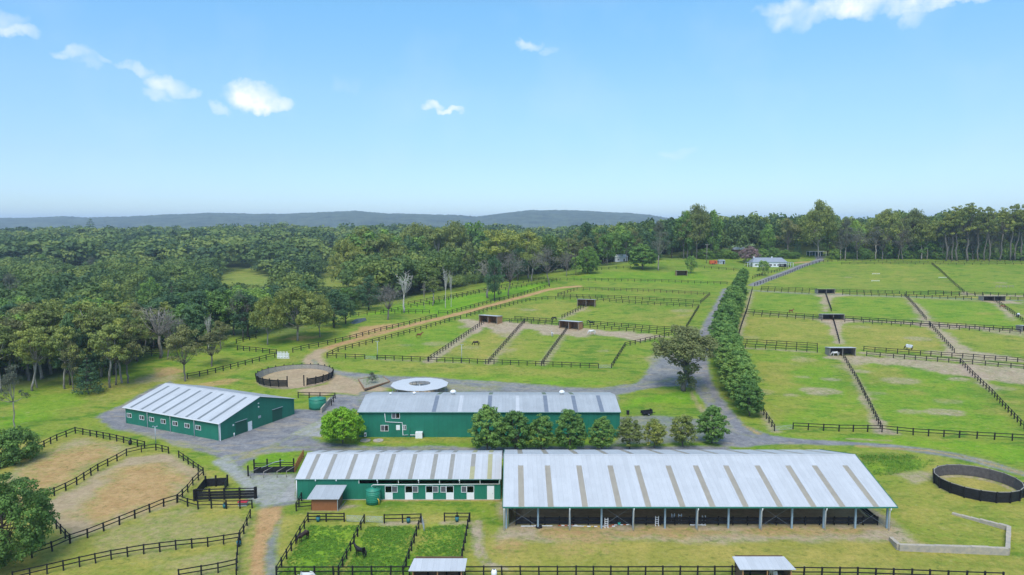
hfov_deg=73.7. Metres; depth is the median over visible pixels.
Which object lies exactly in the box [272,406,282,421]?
roller door
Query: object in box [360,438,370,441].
tank lid
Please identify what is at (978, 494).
round yard
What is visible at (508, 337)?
post and rail fence
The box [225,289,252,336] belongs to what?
gum tree
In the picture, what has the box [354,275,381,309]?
broadleaf tree
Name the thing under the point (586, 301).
horse shelter
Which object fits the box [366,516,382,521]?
farm gate
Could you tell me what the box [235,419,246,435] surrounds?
roller door
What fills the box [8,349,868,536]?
sand
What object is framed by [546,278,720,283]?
post and rail fence
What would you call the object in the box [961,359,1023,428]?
post and rail fence
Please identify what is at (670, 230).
broadleaf tree
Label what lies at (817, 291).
horse shelter
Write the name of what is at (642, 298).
post and rail fence
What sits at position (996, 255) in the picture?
bush
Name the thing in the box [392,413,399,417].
window
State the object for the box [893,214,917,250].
gum tree
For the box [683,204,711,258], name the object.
gum tree
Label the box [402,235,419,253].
broadleaf tree
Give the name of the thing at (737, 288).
avenue tree
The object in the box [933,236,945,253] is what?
broadleaf tree
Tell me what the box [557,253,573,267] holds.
broadleaf tree
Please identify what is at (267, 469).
wash bay
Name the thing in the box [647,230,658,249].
broadleaf tree
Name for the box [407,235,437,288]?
broadleaf tree
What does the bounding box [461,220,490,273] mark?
broadleaf tree
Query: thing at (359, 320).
water
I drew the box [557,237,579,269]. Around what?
gum tree
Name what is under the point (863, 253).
bush
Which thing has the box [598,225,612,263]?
broadleaf tree
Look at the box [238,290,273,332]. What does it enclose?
broadleaf tree
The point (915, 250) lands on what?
bush
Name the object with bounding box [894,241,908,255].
broadleaf tree
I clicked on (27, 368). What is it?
gum tree
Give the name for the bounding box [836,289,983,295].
post and rail fence
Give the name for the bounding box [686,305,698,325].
post and rail fence
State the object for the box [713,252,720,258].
bush
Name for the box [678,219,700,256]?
gum tree
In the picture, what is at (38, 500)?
broadleaf tree
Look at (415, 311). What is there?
post and rail fence
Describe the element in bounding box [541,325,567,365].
post and rail fence
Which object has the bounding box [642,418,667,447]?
avenue tree
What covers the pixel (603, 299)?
post and rail fence
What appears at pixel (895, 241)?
gum tree
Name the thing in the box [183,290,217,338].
broadleaf tree
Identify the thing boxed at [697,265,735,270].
post and rail fence
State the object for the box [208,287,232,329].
broadleaf tree
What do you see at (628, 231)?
broadleaf tree
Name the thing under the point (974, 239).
gum tree
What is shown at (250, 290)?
broadleaf tree
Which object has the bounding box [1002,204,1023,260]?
gum tree
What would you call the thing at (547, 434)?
avenue tree
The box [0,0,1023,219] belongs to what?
sky
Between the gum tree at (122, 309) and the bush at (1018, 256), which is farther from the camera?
the bush at (1018, 256)
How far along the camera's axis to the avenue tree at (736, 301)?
297.95 m
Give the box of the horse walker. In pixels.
[391,378,447,391]
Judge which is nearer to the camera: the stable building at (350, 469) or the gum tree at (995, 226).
the stable building at (350, 469)
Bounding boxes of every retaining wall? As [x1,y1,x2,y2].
[320,398,330,412]
[889,512,1010,555]
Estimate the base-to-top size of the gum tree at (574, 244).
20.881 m
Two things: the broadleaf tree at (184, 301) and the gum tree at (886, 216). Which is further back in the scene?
the gum tree at (886, 216)
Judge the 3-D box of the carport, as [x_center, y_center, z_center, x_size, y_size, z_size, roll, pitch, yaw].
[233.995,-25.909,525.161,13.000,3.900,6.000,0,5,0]
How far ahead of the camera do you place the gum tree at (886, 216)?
500.27 m
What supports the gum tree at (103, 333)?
on the ground at (904, 398)
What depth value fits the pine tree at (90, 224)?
1336.03 m
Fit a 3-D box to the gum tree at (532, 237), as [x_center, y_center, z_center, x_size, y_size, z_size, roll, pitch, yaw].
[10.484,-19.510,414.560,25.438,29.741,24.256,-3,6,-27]
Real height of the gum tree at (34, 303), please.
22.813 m
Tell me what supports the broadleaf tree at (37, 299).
on the ground at (904, 398)
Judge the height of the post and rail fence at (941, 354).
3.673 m
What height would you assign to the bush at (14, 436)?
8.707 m
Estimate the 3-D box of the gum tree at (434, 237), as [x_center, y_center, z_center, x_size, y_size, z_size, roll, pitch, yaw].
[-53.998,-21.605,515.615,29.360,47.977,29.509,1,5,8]
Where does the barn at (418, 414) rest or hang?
on the ground at (904, 398)
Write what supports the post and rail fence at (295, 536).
on the ground at (904, 398)
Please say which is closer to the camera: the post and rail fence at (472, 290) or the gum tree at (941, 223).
the post and rail fence at (472, 290)
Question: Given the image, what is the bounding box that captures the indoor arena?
[502,449,897,529]
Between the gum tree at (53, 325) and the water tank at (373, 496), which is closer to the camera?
the water tank at (373, 496)
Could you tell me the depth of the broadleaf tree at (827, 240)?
525.95 m
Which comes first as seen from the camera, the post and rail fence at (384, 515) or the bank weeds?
the post and rail fence at (384, 515)
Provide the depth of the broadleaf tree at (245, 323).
266.76 m
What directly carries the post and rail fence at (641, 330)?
on the ground at (904, 398)
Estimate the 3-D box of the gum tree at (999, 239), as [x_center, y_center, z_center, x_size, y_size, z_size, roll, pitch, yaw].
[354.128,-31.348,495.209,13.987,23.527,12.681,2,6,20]
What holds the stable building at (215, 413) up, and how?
on the ground at (904, 398)
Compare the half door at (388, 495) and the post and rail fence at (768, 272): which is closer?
the half door at (388, 495)
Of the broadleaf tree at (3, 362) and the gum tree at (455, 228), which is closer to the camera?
the broadleaf tree at (3, 362)
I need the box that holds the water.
[350,318,365,323]
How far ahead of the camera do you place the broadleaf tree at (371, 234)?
476.31 m
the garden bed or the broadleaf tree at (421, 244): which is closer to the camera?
the garden bed
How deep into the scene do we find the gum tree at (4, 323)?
208.02 m
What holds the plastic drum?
on the ground at (904, 398)
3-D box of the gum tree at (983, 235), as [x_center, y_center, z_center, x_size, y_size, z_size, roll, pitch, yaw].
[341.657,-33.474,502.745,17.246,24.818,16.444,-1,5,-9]
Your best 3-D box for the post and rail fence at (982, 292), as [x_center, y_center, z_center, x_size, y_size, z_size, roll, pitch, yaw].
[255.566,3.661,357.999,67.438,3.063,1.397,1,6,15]
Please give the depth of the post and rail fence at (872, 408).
193.83 m
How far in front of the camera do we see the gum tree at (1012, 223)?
485.30 m
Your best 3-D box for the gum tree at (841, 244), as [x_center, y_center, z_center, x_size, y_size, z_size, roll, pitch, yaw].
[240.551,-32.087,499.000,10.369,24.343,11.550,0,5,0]
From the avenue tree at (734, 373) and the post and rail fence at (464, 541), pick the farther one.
the avenue tree at (734, 373)
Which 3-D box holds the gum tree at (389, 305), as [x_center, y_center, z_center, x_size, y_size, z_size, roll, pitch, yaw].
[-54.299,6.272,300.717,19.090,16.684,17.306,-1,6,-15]
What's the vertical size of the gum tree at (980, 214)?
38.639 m
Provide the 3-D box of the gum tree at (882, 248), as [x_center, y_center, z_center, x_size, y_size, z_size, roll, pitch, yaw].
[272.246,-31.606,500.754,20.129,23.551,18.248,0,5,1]
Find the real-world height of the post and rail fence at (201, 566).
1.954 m
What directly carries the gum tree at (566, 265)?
on the ground at (904, 398)
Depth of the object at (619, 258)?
503.42 m
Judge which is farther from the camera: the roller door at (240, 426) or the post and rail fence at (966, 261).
the post and rail fence at (966, 261)
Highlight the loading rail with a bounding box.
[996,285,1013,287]
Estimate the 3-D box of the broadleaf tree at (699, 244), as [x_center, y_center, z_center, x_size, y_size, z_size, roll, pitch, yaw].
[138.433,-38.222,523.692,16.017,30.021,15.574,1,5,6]
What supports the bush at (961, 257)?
on the ground at (904, 398)
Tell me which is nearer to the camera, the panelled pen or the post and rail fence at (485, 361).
the panelled pen
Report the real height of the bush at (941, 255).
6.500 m
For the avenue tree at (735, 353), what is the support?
on the ground at (904, 398)
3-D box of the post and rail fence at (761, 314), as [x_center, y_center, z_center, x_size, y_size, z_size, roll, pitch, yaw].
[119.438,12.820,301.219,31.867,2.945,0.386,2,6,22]
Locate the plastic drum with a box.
[491,569,496,574]
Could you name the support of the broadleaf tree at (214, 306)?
on the ground at (904, 398)
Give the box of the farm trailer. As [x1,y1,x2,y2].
[640,408,654,415]
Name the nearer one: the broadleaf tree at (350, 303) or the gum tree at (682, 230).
the broadleaf tree at (350, 303)
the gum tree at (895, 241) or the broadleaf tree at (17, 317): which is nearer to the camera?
the broadleaf tree at (17, 317)
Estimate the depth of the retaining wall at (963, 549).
104.30 m
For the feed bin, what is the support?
on the ground at (904, 398)
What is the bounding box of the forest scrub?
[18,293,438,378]
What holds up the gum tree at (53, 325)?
on the ground at (904, 398)
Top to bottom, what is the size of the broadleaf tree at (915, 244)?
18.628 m
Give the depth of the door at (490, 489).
124.15 m
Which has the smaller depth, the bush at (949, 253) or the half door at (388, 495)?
the half door at (388, 495)
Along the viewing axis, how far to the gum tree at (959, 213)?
487.20 m
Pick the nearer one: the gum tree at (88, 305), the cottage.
the gum tree at (88, 305)
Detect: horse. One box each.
[295,530,308,543]
[298,571,314,574]
[351,542,366,556]
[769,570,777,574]
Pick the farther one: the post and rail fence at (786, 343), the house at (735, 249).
the house at (735, 249)
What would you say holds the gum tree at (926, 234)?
on the ground at (904, 398)
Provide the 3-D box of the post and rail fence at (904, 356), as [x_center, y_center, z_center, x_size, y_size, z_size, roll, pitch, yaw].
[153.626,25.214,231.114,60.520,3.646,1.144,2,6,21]
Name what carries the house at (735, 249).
on the ground at (904, 398)
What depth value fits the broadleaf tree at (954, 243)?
498.75 m
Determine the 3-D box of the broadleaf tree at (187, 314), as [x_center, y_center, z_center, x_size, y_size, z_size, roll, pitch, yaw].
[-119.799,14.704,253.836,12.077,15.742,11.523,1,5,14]
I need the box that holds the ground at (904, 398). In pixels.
[0,240,1023,574]
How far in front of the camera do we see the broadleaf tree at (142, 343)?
252.48 m
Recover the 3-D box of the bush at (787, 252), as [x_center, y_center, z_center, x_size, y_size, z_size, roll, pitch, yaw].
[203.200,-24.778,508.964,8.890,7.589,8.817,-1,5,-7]
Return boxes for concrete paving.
[214,420,322,504]
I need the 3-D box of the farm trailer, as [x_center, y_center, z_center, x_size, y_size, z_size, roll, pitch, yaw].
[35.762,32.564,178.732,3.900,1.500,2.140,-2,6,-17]
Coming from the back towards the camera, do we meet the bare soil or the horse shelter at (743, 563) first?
the bare soil
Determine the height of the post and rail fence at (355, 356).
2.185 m
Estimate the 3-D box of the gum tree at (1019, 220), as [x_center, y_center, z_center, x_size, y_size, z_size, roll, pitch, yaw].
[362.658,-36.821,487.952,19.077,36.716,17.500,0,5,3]
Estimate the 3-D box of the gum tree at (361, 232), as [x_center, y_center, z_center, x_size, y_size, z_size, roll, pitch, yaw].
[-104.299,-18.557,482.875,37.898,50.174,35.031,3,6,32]
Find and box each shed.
[307,485,346,510]
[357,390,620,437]
[717,260,724,263]
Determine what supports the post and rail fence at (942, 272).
on the ground at (904, 398)
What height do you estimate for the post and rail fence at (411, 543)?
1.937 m
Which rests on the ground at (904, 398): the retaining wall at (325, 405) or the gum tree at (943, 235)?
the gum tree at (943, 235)
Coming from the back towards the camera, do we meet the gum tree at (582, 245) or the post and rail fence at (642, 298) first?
the gum tree at (582, 245)
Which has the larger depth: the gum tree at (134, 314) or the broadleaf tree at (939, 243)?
the broadleaf tree at (939, 243)
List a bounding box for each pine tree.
[71,355,106,395]
[86,219,96,228]
[162,280,182,306]
[287,286,295,325]
[655,235,662,257]
[793,233,801,254]
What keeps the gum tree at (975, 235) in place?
on the ground at (904, 398)
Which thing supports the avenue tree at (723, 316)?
on the ground at (904, 398)
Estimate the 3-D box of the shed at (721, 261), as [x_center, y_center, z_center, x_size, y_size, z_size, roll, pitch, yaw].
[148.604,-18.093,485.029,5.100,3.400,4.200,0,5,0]
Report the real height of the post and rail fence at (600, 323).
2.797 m
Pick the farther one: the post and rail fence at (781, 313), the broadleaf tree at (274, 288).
the post and rail fence at (781, 313)
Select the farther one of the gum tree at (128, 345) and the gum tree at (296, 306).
the gum tree at (296, 306)
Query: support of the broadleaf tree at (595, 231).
on the ground at (904, 398)
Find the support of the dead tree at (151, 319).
on the ground at (904, 398)
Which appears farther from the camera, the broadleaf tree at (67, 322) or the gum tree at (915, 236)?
the gum tree at (915, 236)
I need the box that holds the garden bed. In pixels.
[358,376,389,389]
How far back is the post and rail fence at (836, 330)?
273.97 m
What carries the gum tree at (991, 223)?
on the ground at (904, 398)
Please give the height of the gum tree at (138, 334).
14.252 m
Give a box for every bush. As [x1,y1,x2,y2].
[0,425,42,467]
[695,248,712,258]
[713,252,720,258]
[716,249,728,258]
[720,249,732,258]
[729,252,739,258]
[759,248,768,257]
[765,247,782,257]
[773,251,784,257]
[781,249,789,258]
[789,252,797,258]
[829,248,842,258]
[841,251,850,258]
[848,252,858,258]
[855,247,870,259]
[865,252,874,258]
[895,251,908,258]
[907,250,917,258]
[912,246,925,258]
[930,252,945,259]
[943,248,956,259]
[950,252,963,259]
[958,252,971,259]
[973,253,982,258]
[976,250,988,258]
[990,252,1001,259]
[994,251,1011,259]
[1013,250,1023,259]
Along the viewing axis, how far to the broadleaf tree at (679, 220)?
505.43 m
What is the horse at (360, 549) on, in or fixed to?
on the ground at (904, 398)
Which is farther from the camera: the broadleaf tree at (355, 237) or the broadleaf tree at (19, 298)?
the broadleaf tree at (355, 237)
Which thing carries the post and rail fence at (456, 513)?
on the ground at (904, 398)
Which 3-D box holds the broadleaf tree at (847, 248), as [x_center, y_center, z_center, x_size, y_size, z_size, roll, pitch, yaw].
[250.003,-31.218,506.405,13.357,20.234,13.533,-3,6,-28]
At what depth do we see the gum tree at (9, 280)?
359.56 m
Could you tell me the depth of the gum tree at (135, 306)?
258.45 m
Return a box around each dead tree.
[136,307,185,358]
[204,314,210,346]
[396,270,411,312]
[443,266,447,307]
[475,260,493,297]
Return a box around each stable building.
[122,383,294,440]
[295,450,501,499]
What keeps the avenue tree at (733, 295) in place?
on the ground at (904, 398)
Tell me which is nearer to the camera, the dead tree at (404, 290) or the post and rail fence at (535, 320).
the post and rail fence at (535, 320)
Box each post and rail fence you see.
[0,427,144,468]
[11,532,239,574]
[31,451,203,557]
[44,444,168,495]
[52,517,70,543]
[142,351,159,355]
[177,494,252,509]
[177,558,236,574]
[187,353,274,378]
[235,509,250,574]
[237,345,276,353]
[275,565,1004,574]
[276,513,308,569]
[292,321,409,352]
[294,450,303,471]
[295,492,311,510]
[298,392,335,405]
[307,512,344,521]
[326,353,364,358]
[327,315,460,356]
[338,514,364,574]
[350,279,553,316]
[376,355,598,368]
[381,310,429,312]
[383,513,421,523]
[402,514,421,574]
[409,277,541,303]
[410,314,436,322]
[427,318,485,361]
[438,284,549,313]
[444,512,469,521]
[458,513,469,574]
[466,296,698,316]
[488,318,524,363]
[511,319,558,325]
[515,316,552,322]
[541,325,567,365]
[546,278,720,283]
[557,287,709,300]
[562,303,585,316]
[564,294,700,303]
[583,324,671,333]
[587,320,669,329]
[611,332,668,367]
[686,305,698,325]
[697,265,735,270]
[739,287,774,430]
[743,343,817,352]
[746,309,818,316]
[746,312,821,318]
[747,339,817,347]
[752,266,786,278]
[754,259,831,285]
[761,286,816,290]
[761,288,806,291]
[792,422,1023,440]
[833,317,839,343]
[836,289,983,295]
[838,260,1023,262]
[841,262,1021,264]
[842,292,971,299]
[843,353,881,427]
[844,316,1019,329]
[844,318,1020,333]
[863,346,1018,361]
[866,351,1023,367]
[904,294,926,319]
[928,290,1023,296]
[929,321,954,352]
[932,263,963,290]
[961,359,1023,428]
[995,298,1023,320]
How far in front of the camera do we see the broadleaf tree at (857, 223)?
504.70 m
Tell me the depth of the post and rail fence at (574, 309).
319.03 m
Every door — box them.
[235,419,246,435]
[248,421,251,430]
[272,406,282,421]
[385,492,392,498]
[405,492,412,498]
[426,492,432,498]
[446,486,453,498]
[467,492,473,498]
[487,486,493,498]
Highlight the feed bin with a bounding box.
[237,501,247,505]
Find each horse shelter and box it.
[408,556,466,574]
[479,314,501,323]
[558,320,582,330]
[577,299,595,306]
[675,270,687,275]
[732,555,795,574]
[815,289,834,293]
[819,314,844,319]
[825,347,855,355]
[978,296,1005,300]
[1016,325,1023,331]
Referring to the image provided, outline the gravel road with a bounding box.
[97,256,1023,574]
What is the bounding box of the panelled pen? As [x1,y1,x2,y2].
[193,474,256,499]
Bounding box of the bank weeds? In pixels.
[858,453,935,475]
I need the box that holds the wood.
[0,208,1014,359]
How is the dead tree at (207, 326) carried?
on the ground at (904, 398)
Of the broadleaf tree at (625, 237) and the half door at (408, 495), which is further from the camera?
the broadleaf tree at (625, 237)
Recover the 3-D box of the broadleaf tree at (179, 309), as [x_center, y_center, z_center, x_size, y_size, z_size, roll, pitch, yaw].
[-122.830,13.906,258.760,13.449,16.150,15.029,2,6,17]
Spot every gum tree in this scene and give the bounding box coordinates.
[0,316,38,383]
[0,322,53,379]
[0,323,49,380]
[0,324,21,387]
[0,364,30,426]
[3,272,20,293]
[5,303,32,370]
[8,327,65,390]
[9,301,69,374]
[11,309,59,378]
[19,302,43,364]
[19,336,55,387]
[41,298,77,316]
[41,325,91,388]
[48,320,80,373]
[50,299,110,370]
[60,339,85,390]
[71,306,119,376]
[87,257,95,264]
[87,323,143,387]
[92,318,137,382]
[95,301,148,367]
[99,326,136,384]
[107,320,149,382]
[125,302,146,317]
[125,309,142,317]
[128,323,151,361]
[130,318,157,360]
[136,312,167,351]
[140,307,171,348]
[140,309,190,359]
[152,301,172,341]
[163,324,206,380]
[191,330,228,366]
[211,320,232,348]
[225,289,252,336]
[248,296,282,344]
[267,285,329,340]
[306,293,334,336]
[326,237,365,286]
[343,226,381,258]
[349,277,382,298]
[361,281,383,299]
[364,233,405,259]
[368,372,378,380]
[371,284,408,319]
[377,241,407,293]
[395,222,430,250]
[418,225,434,243]
[420,277,443,305]
[422,227,457,286]
[433,220,472,287]
[452,234,477,270]
[479,229,525,281]
[495,248,528,294]
[505,231,542,277]
[519,243,548,279]
[522,228,537,238]
[531,246,569,283]
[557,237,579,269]
[557,250,575,275]
[566,241,582,256]
[571,229,586,246]
[574,237,593,264]
[577,242,587,258]
[593,232,611,263]
[627,230,641,245]
[650,220,670,270]
[650,324,721,391]
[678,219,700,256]
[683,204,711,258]
[775,217,800,249]
[801,199,837,258]
[832,229,849,259]
[840,217,857,259]
[850,229,873,259]
[862,226,883,259]
[862,241,874,249]
[864,229,870,247]
[868,208,905,255]
[876,231,896,259]
[891,232,912,259]
[892,223,911,259]
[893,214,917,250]
[901,208,931,258]
[906,221,934,259]
[919,225,939,259]
[932,211,961,260]
[932,226,941,256]
[933,227,951,259]
[936,226,966,250]
[940,213,965,260]
[941,228,964,259]
[942,205,971,260]
[954,202,986,260]
[960,218,973,259]
[963,228,985,244]
[963,229,981,259]
[963,231,983,258]
[966,209,990,259]
[974,216,991,249]
[975,211,1001,259]
[977,206,1004,259]
[984,231,998,246]
[989,222,1000,251]
[991,207,1019,260]
[991,229,1011,259]
[992,223,1023,239]
[992,234,1011,252]
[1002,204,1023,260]
[1003,204,1023,259]
[1007,225,1022,259]
[1009,210,1023,260]
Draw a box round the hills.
[0,209,676,230]
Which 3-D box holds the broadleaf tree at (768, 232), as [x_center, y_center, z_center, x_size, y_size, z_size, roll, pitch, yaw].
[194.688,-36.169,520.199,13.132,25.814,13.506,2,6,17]
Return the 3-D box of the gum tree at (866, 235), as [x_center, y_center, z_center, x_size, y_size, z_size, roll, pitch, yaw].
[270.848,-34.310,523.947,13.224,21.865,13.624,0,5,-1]
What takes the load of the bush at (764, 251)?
on the ground at (904, 398)
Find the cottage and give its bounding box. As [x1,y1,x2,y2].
[747,257,792,266]
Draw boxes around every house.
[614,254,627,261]
[732,247,744,252]
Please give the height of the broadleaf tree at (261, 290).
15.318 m
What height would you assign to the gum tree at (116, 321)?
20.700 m
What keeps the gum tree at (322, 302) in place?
on the ground at (904, 398)
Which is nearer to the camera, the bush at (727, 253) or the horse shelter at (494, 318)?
the horse shelter at (494, 318)
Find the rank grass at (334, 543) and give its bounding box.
[279,524,466,574]
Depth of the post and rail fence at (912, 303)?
321.37 m
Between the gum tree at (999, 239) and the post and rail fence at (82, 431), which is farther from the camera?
the gum tree at (999, 239)
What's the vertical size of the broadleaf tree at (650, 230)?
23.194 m
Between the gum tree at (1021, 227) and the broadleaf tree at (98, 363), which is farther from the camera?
the gum tree at (1021, 227)
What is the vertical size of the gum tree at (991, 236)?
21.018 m
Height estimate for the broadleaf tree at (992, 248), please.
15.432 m
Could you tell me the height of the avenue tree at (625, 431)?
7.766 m
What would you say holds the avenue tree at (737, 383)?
on the ground at (904, 398)
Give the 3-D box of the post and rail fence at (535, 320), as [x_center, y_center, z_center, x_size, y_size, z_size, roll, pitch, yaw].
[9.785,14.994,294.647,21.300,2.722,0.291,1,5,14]
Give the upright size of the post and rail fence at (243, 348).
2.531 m
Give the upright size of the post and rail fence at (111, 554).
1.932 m
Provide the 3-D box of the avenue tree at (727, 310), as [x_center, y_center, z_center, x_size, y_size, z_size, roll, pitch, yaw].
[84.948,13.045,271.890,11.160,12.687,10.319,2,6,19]
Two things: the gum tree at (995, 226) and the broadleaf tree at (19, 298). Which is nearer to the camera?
the broadleaf tree at (19, 298)
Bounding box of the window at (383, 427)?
[381,425,388,430]
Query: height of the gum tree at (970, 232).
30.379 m
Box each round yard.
[255,363,333,386]
[932,464,1023,502]
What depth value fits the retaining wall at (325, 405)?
184.21 m
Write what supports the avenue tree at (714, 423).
on the ground at (904, 398)
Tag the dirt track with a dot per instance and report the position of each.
(132, 487)
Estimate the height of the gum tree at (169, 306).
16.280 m
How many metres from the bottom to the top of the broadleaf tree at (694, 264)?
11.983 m
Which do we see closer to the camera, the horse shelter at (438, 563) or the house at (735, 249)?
the horse shelter at (438, 563)
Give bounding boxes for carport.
[806,251,826,255]
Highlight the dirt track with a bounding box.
[18,261,1023,574]
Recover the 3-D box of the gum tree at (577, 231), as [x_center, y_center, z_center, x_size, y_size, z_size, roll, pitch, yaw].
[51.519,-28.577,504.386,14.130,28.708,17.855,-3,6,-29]
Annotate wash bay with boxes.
[247,458,294,477]
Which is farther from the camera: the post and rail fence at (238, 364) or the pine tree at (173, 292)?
the pine tree at (173, 292)
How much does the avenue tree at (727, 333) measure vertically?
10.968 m
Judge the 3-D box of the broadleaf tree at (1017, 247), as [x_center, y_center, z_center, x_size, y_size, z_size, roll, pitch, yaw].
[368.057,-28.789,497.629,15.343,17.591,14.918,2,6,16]
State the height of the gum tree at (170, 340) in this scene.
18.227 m
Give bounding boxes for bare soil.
[339,292,1023,568]
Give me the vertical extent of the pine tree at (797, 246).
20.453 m
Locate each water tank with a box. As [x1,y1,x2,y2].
[308,396,325,409]
[366,486,379,505]
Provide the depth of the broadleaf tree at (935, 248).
500.83 m
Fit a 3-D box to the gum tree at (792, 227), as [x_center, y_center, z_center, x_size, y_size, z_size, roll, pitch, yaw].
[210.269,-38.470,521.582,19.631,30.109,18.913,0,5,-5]
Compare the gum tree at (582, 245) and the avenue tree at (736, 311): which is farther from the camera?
the gum tree at (582, 245)
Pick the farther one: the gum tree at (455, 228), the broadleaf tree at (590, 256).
the gum tree at (455, 228)
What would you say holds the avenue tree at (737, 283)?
on the ground at (904, 398)
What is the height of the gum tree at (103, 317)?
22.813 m
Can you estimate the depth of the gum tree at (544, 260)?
383.99 m
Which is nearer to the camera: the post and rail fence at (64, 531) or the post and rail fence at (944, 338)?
the post and rail fence at (64, 531)
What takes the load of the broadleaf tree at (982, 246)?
on the ground at (904, 398)
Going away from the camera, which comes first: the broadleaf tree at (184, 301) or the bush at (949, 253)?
the broadleaf tree at (184, 301)
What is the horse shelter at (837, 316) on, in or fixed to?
on the ground at (904, 398)
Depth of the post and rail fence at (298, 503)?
119.65 m
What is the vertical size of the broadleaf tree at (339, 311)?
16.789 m
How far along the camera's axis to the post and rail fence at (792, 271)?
449.15 m
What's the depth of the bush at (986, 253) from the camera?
496.14 m
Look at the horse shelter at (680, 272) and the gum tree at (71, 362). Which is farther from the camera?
the horse shelter at (680, 272)
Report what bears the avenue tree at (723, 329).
on the ground at (904, 398)
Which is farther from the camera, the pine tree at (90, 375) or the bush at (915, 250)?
the bush at (915, 250)
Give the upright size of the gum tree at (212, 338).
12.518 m
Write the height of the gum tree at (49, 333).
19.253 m
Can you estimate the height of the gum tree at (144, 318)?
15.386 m
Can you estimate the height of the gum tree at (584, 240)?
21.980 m
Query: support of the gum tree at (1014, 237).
on the ground at (904, 398)
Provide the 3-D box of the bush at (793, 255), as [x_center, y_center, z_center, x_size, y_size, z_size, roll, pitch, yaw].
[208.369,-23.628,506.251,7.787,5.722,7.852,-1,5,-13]
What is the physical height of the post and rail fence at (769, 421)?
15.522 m
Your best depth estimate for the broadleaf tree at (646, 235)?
519.56 m
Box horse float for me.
[709,260,718,263]
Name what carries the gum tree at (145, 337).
on the ground at (904, 398)
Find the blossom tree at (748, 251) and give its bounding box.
[737,246,760,261]
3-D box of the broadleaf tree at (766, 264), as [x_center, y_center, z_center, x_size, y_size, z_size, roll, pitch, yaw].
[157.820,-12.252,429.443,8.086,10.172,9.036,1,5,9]
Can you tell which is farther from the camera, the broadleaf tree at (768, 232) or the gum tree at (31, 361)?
the broadleaf tree at (768, 232)
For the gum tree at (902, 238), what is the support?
on the ground at (904, 398)
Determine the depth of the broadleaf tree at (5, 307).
229.79 m
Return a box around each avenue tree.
[467,404,506,449]
[498,410,532,449]
[528,413,556,449]
[554,408,588,449]
[587,416,617,449]
[615,415,644,448]
[628,243,657,268]
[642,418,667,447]
[669,414,697,446]
[696,405,731,443]
[707,313,738,331]
[709,322,739,336]
[710,323,743,346]
[711,304,739,327]
[711,333,746,359]
[713,332,734,351]
[713,342,751,368]
[714,302,741,322]
[714,335,747,359]
[717,292,745,310]
[717,303,738,321]
[718,355,763,383]
[719,320,736,328]
[719,350,750,375]
[723,285,747,299]
[723,296,740,311]
[724,361,758,393]
[725,298,740,317]
[726,280,748,295]
[727,290,745,305]
[728,373,763,406]
[733,272,747,284]
[733,276,746,287]
[733,379,764,415]
[736,269,747,281]
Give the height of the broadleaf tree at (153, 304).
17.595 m
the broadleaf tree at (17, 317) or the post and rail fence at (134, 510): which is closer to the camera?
the post and rail fence at (134, 510)
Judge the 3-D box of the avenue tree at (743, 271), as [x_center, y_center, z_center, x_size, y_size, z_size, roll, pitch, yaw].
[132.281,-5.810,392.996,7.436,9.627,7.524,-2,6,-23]
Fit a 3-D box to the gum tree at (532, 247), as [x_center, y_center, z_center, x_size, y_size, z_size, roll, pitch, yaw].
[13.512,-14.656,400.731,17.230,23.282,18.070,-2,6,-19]
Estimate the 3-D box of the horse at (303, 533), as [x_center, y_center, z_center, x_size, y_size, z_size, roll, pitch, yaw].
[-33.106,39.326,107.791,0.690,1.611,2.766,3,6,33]
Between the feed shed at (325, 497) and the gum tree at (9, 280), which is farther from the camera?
the gum tree at (9, 280)
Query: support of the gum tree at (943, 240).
on the ground at (904, 398)
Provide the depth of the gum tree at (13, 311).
222.54 m
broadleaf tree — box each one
[0,295,29,305]
[0,302,17,364]
[0,314,54,369]
[0,318,21,375]
[0,472,59,568]
[28,296,47,304]
[51,312,84,384]
[65,294,84,307]
[66,326,109,372]
[80,297,115,308]
[95,343,127,374]
[124,299,146,310]
[135,276,162,305]
[135,300,167,341]
[138,328,149,346]
[149,292,181,312]
[156,312,189,348]
[170,303,208,333]
[170,307,204,346]
[180,291,194,304]
[182,303,214,342]
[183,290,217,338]
[188,290,231,333]
[197,277,218,291]
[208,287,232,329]
[210,289,254,334]
[227,291,262,335]
[229,288,260,300]
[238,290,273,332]
[255,287,274,302]
[266,284,289,323]
[290,280,314,313]
[319,406,366,443]
[325,289,349,327]
[333,233,378,279]
[335,293,356,323]
[337,287,359,306]
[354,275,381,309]
[360,228,401,294]
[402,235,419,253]
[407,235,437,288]
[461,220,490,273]
[483,255,504,298]
[509,244,528,280]
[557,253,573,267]
[569,256,582,273]
[575,221,597,260]
[578,246,601,272]
[593,227,606,257]
[597,233,617,265]
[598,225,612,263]
[610,225,628,254]
[617,232,635,261]
[626,230,636,255]
[638,228,651,246]
[641,228,655,251]
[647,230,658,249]
[662,220,679,257]
[670,210,694,258]
[685,255,697,272]
[686,230,701,255]
[699,209,724,250]
[756,260,769,275]
[759,223,776,249]
[819,232,837,253]
[820,218,836,254]
[841,232,855,252]
[843,220,866,256]
[870,238,887,257]
[878,240,892,258]
[887,242,905,257]
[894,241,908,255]
[909,238,932,258]
[923,239,941,258]
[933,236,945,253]
[943,234,961,251]
[957,240,970,254]
[967,242,975,254]
[970,237,988,252]
[979,239,995,255]
[1002,242,1016,259]
[1007,236,1023,254]
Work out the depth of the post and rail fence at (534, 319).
300.06 m

